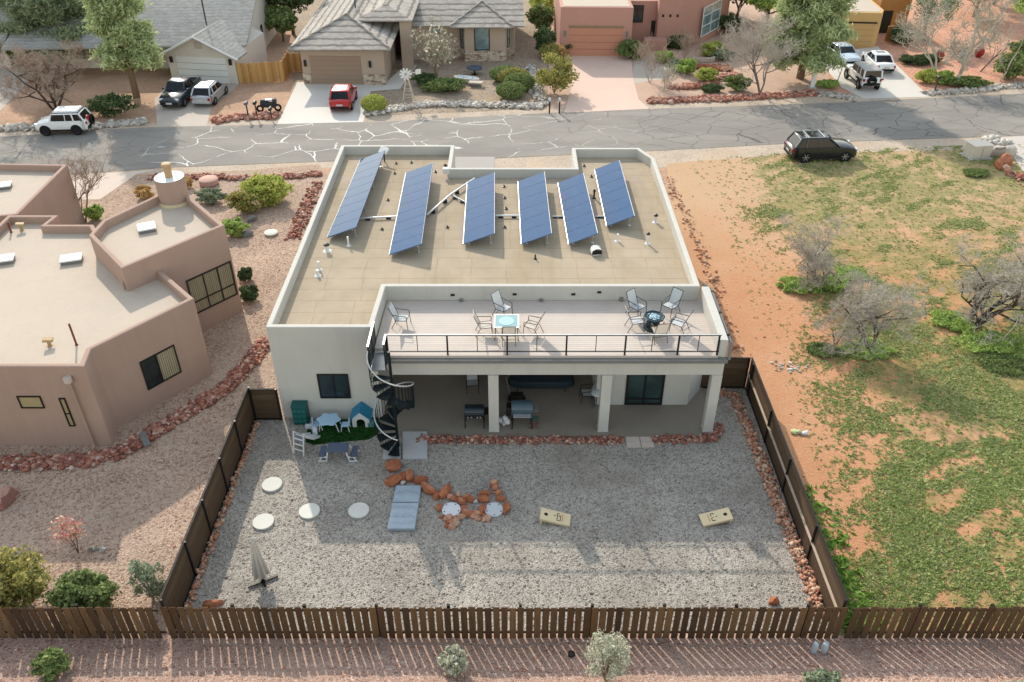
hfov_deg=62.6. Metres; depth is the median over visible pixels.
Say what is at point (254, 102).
mailbox
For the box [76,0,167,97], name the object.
pine tree
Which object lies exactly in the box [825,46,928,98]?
driveway
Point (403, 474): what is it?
boulder
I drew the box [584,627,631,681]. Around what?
shrub
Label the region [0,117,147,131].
pale rock edging
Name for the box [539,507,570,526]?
cornhole board
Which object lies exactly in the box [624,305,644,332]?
patio chair
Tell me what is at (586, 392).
patio chair
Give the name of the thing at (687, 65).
bush
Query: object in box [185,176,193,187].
bush
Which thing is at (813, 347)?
weed clump
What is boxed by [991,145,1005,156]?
boulder
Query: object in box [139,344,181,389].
window
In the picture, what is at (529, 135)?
road
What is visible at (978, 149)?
utility box
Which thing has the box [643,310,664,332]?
fire pit
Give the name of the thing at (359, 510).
stepping disc
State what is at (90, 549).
boulder
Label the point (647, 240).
roof vent
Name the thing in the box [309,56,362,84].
garage door
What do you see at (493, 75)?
clipped shrub
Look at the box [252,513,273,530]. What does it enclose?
stepping disc
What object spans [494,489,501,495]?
boulder
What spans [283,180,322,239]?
red rock edging
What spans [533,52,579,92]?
bush
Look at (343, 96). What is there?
parked suv
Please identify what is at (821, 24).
pine tree
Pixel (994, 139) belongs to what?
rock pile
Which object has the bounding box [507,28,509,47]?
window
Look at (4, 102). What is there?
driveway
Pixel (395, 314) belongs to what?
patio chair
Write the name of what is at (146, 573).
bush
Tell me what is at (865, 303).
bare tree
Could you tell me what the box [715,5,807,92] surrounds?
bare tree
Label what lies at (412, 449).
concrete pad
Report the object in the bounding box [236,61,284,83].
plank fence
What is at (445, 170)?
junction box
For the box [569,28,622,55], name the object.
garage door
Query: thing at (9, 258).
skylight
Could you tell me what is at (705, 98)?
red rock edging
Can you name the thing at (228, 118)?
red rock edging
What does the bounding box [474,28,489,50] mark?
window
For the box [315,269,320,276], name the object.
roof vent
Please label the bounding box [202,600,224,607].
boulder
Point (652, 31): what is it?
entry door
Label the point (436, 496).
boulder
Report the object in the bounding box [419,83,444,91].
bush
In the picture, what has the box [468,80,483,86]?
garden bench
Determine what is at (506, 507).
boulder
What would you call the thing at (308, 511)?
stepping disc
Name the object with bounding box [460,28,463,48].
window
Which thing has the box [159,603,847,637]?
picket fence
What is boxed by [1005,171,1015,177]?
boulder
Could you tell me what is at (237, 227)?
bush
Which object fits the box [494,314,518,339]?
glass table
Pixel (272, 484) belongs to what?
stepping disc
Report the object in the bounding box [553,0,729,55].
pink house
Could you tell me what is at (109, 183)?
driveway
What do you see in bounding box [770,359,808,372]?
pale stones
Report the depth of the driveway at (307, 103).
72.00 m
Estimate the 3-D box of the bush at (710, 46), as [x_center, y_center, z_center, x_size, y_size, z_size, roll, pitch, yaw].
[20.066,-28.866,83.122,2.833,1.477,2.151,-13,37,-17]
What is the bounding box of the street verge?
[0,88,1023,136]
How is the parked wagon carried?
on the driveway at (190, 114)
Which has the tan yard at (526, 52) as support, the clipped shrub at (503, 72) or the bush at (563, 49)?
the clipped shrub at (503, 72)
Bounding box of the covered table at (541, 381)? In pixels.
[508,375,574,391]
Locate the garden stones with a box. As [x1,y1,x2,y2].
[5,239,293,630]
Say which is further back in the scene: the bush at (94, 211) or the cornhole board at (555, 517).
the bush at (94, 211)
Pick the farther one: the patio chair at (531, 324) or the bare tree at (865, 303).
the bare tree at (865, 303)
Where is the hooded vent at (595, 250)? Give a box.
[590,245,601,255]
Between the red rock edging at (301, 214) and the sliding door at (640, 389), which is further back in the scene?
the red rock edging at (301, 214)
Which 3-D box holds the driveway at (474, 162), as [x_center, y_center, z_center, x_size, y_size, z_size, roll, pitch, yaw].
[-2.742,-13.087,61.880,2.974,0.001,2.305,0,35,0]
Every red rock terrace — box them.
[666,71,741,89]
[696,63,732,71]
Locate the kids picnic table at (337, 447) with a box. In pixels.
[318,443,359,461]
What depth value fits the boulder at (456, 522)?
33.01 m
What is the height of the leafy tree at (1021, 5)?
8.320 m
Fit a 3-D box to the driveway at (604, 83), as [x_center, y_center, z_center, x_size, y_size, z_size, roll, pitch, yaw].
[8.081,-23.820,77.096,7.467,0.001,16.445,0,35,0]
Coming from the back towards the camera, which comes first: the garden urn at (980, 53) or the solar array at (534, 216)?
the garden urn at (980, 53)
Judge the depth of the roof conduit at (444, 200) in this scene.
46.38 m
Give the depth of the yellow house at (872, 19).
85.51 m
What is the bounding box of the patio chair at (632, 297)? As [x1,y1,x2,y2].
[625,288,646,312]
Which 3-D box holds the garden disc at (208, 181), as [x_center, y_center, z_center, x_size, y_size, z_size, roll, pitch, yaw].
[-21.175,-11.145,58.778,1.300,0.450,1.300,0,35,0]
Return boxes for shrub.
[30,646,72,681]
[47,514,86,552]
[436,644,468,677]
[489,65,519,81]
[496,81,525,98]
[497,67,530,82]
[503,72,534,89]
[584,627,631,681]
[802,667,841,681]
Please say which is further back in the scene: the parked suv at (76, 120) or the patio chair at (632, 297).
the parked suv at (76, 120)
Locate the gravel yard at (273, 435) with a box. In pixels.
[175,388,828,630]
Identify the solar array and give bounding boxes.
[327,150,384,237]
[389,163,432,255]
[463,172,494,244]
[518,171,551,244]
[558,173,597,244]
[594,160,634,226]
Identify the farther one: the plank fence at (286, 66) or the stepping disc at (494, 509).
the plank fence at (286, 66)
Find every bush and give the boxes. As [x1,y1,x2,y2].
[0,544,52,613]
[41,568,122,613]
[82,203,103,219]
[85,91,139,117]
[127,559,165,598]
[133,185,154,198]
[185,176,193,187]
[193,187,228,204]
[221,217,250,236]
[224,190,259,212]
[236,172,294,206]
[237,267,252,280]
[238,284,258,300]
[360,94,386,110]
[410,14,459,76]
[410,72,436,84]
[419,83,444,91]
[427,77,466,90]
[525,3,554,29]
[528,0,553,7]
[533,25,556,52]
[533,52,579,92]
[539,42,559,56]
[550,44,567,56]
[615,38,646,59]
[633,34,680,82]
[654,50,674,62]
[660,63,685,89]
[665,58,680,70]
[666,35,688,48]
[667,26,708,58]
[675,58,697,73]
[695,67,719,80]
[699,40,726,55]
[700,83,724,92]
[711,49,735,59]
[719,12,742,33]
[722,74,752,90]
[816,79,839,87]
[890,24,912,43]
[898,53,940,65]
[915,68,939,82]
[936,70,954,84]
[945,75,995,87]
[993,50,1023,78]
[1008,40,1023,52]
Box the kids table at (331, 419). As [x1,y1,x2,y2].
[316,413,340,431]
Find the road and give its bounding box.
[0,93,1023,173]
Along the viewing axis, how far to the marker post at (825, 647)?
28.02 m
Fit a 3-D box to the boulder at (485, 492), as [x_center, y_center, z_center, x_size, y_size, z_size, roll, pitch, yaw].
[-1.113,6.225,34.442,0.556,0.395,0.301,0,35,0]
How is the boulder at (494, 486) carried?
on the gravel yard at (273, 435)
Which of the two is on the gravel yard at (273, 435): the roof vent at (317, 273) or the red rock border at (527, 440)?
the red rock border at (527, 440)
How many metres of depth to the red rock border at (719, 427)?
37.13 m
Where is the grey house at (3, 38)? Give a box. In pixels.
[0,4,22,66]
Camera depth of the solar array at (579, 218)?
44.59 m
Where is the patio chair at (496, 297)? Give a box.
[490,289,512,314]
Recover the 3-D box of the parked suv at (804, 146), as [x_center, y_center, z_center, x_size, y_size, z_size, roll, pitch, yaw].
[22.841,-14.440,62.259,4.980,1.942,2.380,-2,35,-3]
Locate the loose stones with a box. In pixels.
[7,640,1023,681]
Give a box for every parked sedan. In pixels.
[827,42,860,63]
[861,50,895,71]
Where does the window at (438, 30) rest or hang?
in the tan house at (364, 42)
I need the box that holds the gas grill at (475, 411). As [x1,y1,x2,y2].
[464,404,488,428]
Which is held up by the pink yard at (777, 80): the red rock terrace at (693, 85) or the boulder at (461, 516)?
the red rock terrace at (693, 85)
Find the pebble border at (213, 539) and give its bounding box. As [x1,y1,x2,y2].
[181,421,259,625]
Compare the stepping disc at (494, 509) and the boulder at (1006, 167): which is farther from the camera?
the boulder at (1006, 167)
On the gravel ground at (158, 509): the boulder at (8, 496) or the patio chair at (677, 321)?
the boulder at (8, 496)
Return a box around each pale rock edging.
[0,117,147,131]
[362,100,543,116]
[524,64,548,105]
[817,90,857,100]
[920,81,1023,95]
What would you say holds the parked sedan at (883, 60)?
on the driveway at (898, 82)
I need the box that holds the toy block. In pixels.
[312,426,317,434]
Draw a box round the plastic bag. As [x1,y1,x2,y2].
[791,429,807,434]
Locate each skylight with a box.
[0,181,11,189]
[0,253,14,264]
[59,252,82,265]
[136,221,155,233]
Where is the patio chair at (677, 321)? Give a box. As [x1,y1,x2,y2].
[669,310,693,333]
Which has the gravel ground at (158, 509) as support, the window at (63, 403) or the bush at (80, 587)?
the bush at (80, 587)
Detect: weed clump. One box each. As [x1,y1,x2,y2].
[775,275,821,294]
[805,341,845,357]
[816,274,851,292]
[834,265,873,280]
[836,337,899,360]
[929,309,976,331]
[946,328,1023,358]
[962,168,990,177]
[975,352,1023,376]
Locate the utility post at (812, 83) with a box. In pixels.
[808,72,816,88]
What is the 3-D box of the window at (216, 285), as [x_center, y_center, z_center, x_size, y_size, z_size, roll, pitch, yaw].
[-15.460,-2.751,43.489,0.060,2.035,2.628,25,42,31]
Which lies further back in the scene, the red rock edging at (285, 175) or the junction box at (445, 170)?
the red rock edging at (285, 175)
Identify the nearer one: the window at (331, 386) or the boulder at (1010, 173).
the window at (331, 386)
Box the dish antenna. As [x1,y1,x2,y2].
[378,146,388,161]
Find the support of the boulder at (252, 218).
on the gravel ground at (158, 509)
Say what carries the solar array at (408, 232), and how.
on the stucco house at (443, 284)
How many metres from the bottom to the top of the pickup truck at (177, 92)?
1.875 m
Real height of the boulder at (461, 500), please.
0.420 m
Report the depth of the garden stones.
34.98 m
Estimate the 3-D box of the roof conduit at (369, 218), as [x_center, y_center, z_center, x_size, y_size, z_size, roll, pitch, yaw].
[-7.121,-6.543,44.784,2.180,0.163,0.185,-4,35,-5]
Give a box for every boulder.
[0,487,18,510]
[86,547,94,552]
[99,547,105,553]
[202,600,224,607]
[242,230,253,237]
[247,215,256,222]
[384,474,401,486]
[385,458,401,472]
[399,472,405,481]
[406,469,413,481]
[413,475,427,484]
[421,481,435,494]
[433,490,440,499]
[436,503,441,511]
[439,483,451,498]
[446,514,452,519]
[448,524,455,529]
[449,494,456,501]
[452,518,459,526]
[457,496,466,504]
[457,514,465,519]
[460,505,467,512]
[462,510,473,516]
[463,494,475,502]
[474,513,481,520]
[477,495,489,502]
[478,490,491,495]
[478,504,486,512]
[485,514,491,521]
[491,483,498,490]
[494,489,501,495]
[496,495,505,501]
[503,501,510,514]
[768,596,779,604]
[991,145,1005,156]
[994,159,1003,170]
[998,153,1012,165]
[1002,164,1010,171]
[1003,145,1016,155]
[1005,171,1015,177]
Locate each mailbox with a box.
[244,101,248,115]
[252,100,256,114]
[934,75,940,90]
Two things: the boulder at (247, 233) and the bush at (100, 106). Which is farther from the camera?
the bush at (100, 106)
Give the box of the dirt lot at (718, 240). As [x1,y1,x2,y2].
[667,149,1023,631]
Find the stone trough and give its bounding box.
[692,56,715,62]
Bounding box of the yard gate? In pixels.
[248,388,282,420]
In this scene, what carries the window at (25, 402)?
in the adobe house at (133, 306)
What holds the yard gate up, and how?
attached to the board fence at (182, 575)
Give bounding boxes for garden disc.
[199,175,218,186]
[264,229,277,236]
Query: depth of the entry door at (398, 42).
83.01 m
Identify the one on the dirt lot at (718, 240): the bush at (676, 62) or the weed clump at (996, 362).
the weed clump at (996, 362)
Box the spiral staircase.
[366,321,414,455]
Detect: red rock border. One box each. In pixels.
[416,433,624,445]
[650,422,724,444]
[719,388,825,617]
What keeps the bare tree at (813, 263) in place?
on the dirt lot at (718, 240)
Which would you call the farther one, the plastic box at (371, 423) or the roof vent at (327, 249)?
the roof vent at (327, 249)
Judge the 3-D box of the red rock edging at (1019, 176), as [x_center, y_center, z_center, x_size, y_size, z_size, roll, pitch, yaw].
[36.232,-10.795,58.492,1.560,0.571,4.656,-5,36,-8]
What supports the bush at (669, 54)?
on the pink yard at (777, 80)
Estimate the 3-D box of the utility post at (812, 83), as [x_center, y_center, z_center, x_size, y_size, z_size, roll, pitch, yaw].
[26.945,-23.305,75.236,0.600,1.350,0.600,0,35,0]
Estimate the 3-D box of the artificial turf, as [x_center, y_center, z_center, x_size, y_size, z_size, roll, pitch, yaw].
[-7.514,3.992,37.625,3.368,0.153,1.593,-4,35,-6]
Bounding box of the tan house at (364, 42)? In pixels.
[287,0,524,84]
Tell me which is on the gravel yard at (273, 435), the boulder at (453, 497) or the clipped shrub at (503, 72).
the boulder at (453, 497)
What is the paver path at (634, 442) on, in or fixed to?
on the gravel yard at (273, 435)
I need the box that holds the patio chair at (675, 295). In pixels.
[660,286,683,317]
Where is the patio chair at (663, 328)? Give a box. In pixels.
[649,322,670,344]
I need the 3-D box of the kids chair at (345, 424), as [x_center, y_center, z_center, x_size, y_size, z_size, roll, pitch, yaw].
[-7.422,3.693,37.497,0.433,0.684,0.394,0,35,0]
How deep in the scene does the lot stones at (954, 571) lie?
49.75 m
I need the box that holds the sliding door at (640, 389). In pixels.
[624,375,665,404]
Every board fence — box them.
[158,387,254,628]
[700,357,750,388]
[745,357,848,630]
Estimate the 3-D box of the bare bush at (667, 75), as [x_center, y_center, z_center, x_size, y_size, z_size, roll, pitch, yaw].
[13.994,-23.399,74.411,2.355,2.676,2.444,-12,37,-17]
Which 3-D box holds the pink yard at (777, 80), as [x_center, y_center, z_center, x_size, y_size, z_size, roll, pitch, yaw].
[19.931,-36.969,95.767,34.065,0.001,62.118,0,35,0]
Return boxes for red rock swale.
[0,336,269,471]
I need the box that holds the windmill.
[399,68,420,103]
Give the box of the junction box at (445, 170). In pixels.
[443,167,449,173]
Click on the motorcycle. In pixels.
(267, 103)
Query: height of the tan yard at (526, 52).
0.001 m
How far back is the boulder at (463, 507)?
33.64 m
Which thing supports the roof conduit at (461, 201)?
on the stucco house at (443, 284)
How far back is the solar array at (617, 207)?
46.16 m
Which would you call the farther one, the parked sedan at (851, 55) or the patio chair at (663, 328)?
the parked sedan at (851, 55)
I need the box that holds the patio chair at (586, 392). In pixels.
[579,382,595,402]
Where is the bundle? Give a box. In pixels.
[499,413,509,425]
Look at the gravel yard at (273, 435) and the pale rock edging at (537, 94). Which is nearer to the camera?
the gravel yard at (273, 435)
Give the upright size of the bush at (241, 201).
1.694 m
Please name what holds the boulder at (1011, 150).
on the dirt lot at (718, 240)
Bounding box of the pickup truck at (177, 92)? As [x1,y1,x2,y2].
[159,76,201,106]
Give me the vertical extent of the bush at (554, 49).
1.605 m
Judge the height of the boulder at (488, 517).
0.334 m
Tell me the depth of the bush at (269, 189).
55.58 m
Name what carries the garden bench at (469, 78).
on the tan yard at (526, 52)
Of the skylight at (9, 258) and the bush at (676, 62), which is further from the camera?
the bush at (676, 62)
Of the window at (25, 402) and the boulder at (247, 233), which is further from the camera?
the boulder at (247, 233)
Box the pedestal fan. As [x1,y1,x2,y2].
[591,389,599,409]
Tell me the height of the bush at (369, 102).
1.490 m
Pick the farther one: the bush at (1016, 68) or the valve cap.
the bush at (1016, 68)
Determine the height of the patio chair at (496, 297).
1.082 m
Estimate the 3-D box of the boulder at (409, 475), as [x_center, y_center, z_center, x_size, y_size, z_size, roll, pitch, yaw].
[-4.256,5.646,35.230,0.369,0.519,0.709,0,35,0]
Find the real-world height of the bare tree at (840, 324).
2.839 m
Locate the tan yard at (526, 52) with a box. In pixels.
[293,0,550,115]
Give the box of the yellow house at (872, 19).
[830,0,911,47]
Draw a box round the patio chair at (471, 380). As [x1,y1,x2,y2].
[466,375,478,390]
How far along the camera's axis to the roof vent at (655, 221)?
44.41 m
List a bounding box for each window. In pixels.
[16,396,44,408]
[58,398,75,426]
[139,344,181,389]
[186,261,237,313]
[316,374,350,398]
[428,27,439,37]
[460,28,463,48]
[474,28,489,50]
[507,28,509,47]
[633,5,643,21]
[700,0,721,37]
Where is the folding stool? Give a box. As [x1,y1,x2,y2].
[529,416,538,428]
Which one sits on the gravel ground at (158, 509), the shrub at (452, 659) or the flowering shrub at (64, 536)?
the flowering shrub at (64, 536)
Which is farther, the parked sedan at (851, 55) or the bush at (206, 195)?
the parked sedan at (851, 55)
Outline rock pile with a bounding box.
[981,134,1012,145]
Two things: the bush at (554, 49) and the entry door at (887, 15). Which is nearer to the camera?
the bush at (554, 49)
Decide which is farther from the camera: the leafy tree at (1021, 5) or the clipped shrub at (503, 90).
the leafy tree at (1021, 5)
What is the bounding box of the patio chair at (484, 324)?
[473,309,492,336]
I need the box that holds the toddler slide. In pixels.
[293,430,319,456]
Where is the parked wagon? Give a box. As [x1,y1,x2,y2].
[190,80,227,104]
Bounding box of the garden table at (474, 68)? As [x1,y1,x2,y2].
[466,65,482,74]
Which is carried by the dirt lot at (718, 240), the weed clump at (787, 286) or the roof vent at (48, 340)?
the weed clump at (787, 286)
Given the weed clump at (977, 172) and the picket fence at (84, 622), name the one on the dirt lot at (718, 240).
the weed clump at (977, 172)
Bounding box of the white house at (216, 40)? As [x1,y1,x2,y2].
[1,0,276,82]
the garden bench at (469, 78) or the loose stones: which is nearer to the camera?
the loose stones
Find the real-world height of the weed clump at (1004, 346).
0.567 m
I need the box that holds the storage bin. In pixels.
[290,400,309,424]
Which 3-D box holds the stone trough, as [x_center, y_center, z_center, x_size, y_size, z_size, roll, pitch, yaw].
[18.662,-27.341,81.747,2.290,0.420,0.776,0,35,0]
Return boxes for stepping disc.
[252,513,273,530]
[261,477,282,491]
[299,503,319,519]
[348,502,368,518]
[442,502,460,516]
[485,502,502,517]
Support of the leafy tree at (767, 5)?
on the pink yard at (777, 80)
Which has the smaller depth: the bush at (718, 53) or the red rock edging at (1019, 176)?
the red rock edging at (1019, 176)
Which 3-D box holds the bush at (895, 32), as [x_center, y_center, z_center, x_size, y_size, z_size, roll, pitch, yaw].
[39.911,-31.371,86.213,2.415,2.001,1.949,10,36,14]
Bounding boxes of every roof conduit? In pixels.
[360,215,396,220]
[426,178,474,215]
[451,195,465,202]
[495,215,518,217]
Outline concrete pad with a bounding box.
[383,431,426,458]
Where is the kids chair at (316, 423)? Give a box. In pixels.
[311,417,322,430]
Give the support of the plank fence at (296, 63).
on the tan yard at (526, 52)
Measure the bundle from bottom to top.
0.850 m
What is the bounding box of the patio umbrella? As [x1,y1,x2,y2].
[247,538,277,587]
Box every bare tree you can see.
[0,39,95,110]
[31,137,122,221]
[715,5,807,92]
[774,211,863,291]
[802,265,946,359]
[811,302,861,344]
[892,0,966,81]
[929,0,1019,85]
[947,227,1023,344]
[980,25,1015,71]
[997,6,1023,80]
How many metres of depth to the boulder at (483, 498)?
34.03 m
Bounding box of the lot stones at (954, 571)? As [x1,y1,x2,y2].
[676,154,1023,602]
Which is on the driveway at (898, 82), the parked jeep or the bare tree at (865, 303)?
the parked jeep
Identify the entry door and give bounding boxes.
[396,28,401,54]
[650,21,655,36]
[879,11,892,32]
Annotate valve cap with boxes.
[568,650,574,657]
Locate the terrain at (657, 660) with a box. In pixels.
[0,633,1023,681]
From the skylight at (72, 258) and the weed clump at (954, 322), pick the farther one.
the weed clump at (954, 322)
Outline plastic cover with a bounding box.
[387,485,420,530]
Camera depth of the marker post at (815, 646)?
28.02 m
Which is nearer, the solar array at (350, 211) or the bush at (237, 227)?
the solar array at (350, 211)
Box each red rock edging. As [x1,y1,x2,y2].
[146,170,321,180]
[210,111,278,124]
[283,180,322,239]
[646,88,819,103]
[662,176,743,351]
[1013,172,1023,186]
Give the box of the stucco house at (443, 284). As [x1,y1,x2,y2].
[266,145,732,436]
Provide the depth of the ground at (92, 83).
74.14 m
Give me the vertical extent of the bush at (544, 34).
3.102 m
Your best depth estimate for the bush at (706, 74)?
76.36 m
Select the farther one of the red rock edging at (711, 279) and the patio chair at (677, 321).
the red rock edging at (711, 279)
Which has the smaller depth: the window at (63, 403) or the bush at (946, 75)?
the window at (63, 403)
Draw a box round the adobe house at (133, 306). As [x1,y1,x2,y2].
[0,162,242,448]
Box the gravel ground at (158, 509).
[0,164,327,632]
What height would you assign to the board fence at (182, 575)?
1.910 m
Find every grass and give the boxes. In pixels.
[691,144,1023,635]
[803,481,885,635]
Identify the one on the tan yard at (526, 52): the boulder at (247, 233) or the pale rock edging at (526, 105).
the pale rock edging at (526, 105)
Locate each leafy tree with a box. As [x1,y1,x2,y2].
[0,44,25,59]
[264,4,297,40]
[265,0,313,34]
[730,0,747,17]
[746,0,779,31]
[905,0,963,40]
[1010,0,1023,15]
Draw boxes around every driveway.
[0,64,28,110]
[71,169,159,198]
[155,83,239,125]
[278,65,416,123]
[455,157,494,167]
[564,54,648,112]
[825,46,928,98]
[1004,136,1023,170]
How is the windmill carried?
on the tan yard at (526, 52)
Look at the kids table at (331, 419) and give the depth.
37.39 m
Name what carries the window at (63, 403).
in the adobe house at (133, 306)
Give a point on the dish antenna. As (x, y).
(383, 148)
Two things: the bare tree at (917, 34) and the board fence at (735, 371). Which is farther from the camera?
the bare tree at (917, 34)
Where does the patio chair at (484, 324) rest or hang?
on the stucco house at (443, 284)
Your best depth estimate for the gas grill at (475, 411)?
37.22 m
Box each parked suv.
[34,106,94,135]
[329,84,357,110]
[783,130,857,162]
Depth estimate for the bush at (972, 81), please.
75.31 m
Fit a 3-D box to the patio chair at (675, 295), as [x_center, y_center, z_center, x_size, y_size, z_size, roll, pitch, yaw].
[7.123,-1.729,37.522,0.829,1.082,0.594,-30,45,-35]
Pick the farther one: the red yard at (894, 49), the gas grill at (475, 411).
the red yard at (894, 49)
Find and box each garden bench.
[454,75,478,81]
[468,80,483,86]
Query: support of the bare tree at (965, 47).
on the red yard at (894, 49)
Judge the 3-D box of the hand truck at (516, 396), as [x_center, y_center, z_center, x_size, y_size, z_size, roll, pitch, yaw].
[0.163,2.244,39.158,0.929,1.069,0.816,0,35,0]
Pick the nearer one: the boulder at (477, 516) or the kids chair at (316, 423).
the boulder at (477, 516)
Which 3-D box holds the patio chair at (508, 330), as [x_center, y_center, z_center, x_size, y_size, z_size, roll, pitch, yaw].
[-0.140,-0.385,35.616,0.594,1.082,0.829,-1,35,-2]
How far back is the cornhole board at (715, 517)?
33.15 m
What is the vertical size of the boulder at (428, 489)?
0.642 m
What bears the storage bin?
on the gravel yard at (273, 435)
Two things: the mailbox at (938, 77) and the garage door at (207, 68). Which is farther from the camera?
the garage door at (207, 68)
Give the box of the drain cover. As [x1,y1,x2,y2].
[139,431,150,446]
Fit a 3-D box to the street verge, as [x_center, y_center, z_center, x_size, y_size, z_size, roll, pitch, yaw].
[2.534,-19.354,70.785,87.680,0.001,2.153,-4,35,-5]
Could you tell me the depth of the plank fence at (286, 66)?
77.79 m
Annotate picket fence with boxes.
[0,603,166,637]
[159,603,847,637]
[844,603,1023,637]
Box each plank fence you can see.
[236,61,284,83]
[280,50,290,79]
[288,52,302,71]
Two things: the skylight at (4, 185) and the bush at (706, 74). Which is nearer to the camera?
the skylight at (4, 185)
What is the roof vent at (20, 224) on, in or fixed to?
on the adobe house at (133, 306)
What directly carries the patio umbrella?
on the gravel yard at (273, 435)
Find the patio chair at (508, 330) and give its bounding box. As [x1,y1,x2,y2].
[501,326,515,346]
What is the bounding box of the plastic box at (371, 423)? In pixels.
[367,420,373,427]
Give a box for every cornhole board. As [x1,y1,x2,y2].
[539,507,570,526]
[699,507,733,526]
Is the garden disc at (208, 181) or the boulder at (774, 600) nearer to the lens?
the boulder at (774, 600)
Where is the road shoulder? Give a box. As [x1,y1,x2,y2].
[73,135,1023,174]
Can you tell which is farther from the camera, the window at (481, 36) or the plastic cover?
the window at (481, 36)
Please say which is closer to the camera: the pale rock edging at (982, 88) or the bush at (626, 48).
the pale rock edging at (982, 88)
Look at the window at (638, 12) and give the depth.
85.12 m
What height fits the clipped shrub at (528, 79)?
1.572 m
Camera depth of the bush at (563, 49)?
82.25 m
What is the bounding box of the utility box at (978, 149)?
[960,140,994,160]
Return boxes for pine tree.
[0,0,93,67]
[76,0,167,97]
[763,0,860,79]
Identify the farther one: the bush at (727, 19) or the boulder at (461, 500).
the bush at (727, 19)
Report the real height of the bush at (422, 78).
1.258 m
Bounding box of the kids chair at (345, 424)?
[341,417,350,432]
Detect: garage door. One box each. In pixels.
[175,56,229,82]
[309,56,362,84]
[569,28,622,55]
[838,23,875,47]
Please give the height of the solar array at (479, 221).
0.818 m
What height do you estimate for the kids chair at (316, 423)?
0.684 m
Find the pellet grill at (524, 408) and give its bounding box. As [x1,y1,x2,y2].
[506,400,537,428]
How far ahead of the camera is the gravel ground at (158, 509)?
35.65 m
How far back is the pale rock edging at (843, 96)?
73.41 m
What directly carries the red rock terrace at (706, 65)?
on the pink yard at (777, 80)
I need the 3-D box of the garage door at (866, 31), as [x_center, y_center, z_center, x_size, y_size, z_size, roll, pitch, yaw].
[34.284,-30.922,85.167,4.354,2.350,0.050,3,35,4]
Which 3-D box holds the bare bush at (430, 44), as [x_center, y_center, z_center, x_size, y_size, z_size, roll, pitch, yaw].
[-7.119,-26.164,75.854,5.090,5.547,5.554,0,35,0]
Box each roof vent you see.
[15,222,24,231]
[42,337,53,347]
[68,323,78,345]
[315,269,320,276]
[323,243,331,252]
[645,232,649,244]
[652,214,657,223]
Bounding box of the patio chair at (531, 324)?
[523,311,545,338]
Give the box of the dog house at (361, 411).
[350,401,372,426]
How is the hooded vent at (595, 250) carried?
on the stucco house at (443, 284)
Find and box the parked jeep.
[843,61,883,89]
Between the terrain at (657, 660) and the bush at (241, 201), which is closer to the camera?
the terrain at (657, 660)
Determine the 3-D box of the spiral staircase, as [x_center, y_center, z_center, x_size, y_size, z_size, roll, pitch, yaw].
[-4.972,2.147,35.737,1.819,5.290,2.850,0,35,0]
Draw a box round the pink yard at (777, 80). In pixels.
[547,0,828,108]
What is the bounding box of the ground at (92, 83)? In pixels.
[0,10,669,199]
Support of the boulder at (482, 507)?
on the gravel yard at (273, 435)
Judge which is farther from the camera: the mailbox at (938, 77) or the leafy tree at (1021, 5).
the leafy tree at (1021, 5)
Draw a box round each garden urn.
[936,50,944,59]
[974,46,984,57]
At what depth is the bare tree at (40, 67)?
68.53 m
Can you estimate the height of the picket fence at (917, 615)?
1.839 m
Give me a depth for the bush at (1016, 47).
82.68 m
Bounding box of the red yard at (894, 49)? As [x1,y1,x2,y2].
[827,0,1023,93]
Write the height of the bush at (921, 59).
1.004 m
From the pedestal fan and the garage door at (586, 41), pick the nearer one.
the pedestal fan
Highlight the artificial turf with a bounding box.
[305,417,379,444]
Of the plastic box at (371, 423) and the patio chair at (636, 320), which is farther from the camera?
the plastic box at (371, 423)
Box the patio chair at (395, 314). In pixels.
[388,301,410,328]
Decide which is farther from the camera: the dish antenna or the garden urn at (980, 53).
the garden urn at (980, 53)
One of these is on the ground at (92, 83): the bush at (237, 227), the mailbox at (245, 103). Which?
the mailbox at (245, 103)
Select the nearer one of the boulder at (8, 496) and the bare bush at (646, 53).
the boulder at (8, 496)
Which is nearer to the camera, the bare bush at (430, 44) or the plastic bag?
the plastic bag
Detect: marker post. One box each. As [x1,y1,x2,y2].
[811,641,818,653]
[821,641,828,653]
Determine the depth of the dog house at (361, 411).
37.60 m
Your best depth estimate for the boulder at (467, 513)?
33.39 m
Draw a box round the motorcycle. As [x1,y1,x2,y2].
[256,98,281,111]
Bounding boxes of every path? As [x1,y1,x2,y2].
[625,437,653,447]
[633,53,674,83]
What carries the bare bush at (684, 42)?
on the pink yard at (777, 80)
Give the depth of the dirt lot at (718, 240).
47.38 m
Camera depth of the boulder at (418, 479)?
34.89 m
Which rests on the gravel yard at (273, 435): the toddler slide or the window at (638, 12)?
the toddler slide
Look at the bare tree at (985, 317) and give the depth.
43.30 m
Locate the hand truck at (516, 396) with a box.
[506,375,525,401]
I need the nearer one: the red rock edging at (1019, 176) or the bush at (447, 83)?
the red rock edging at (1019, 176)

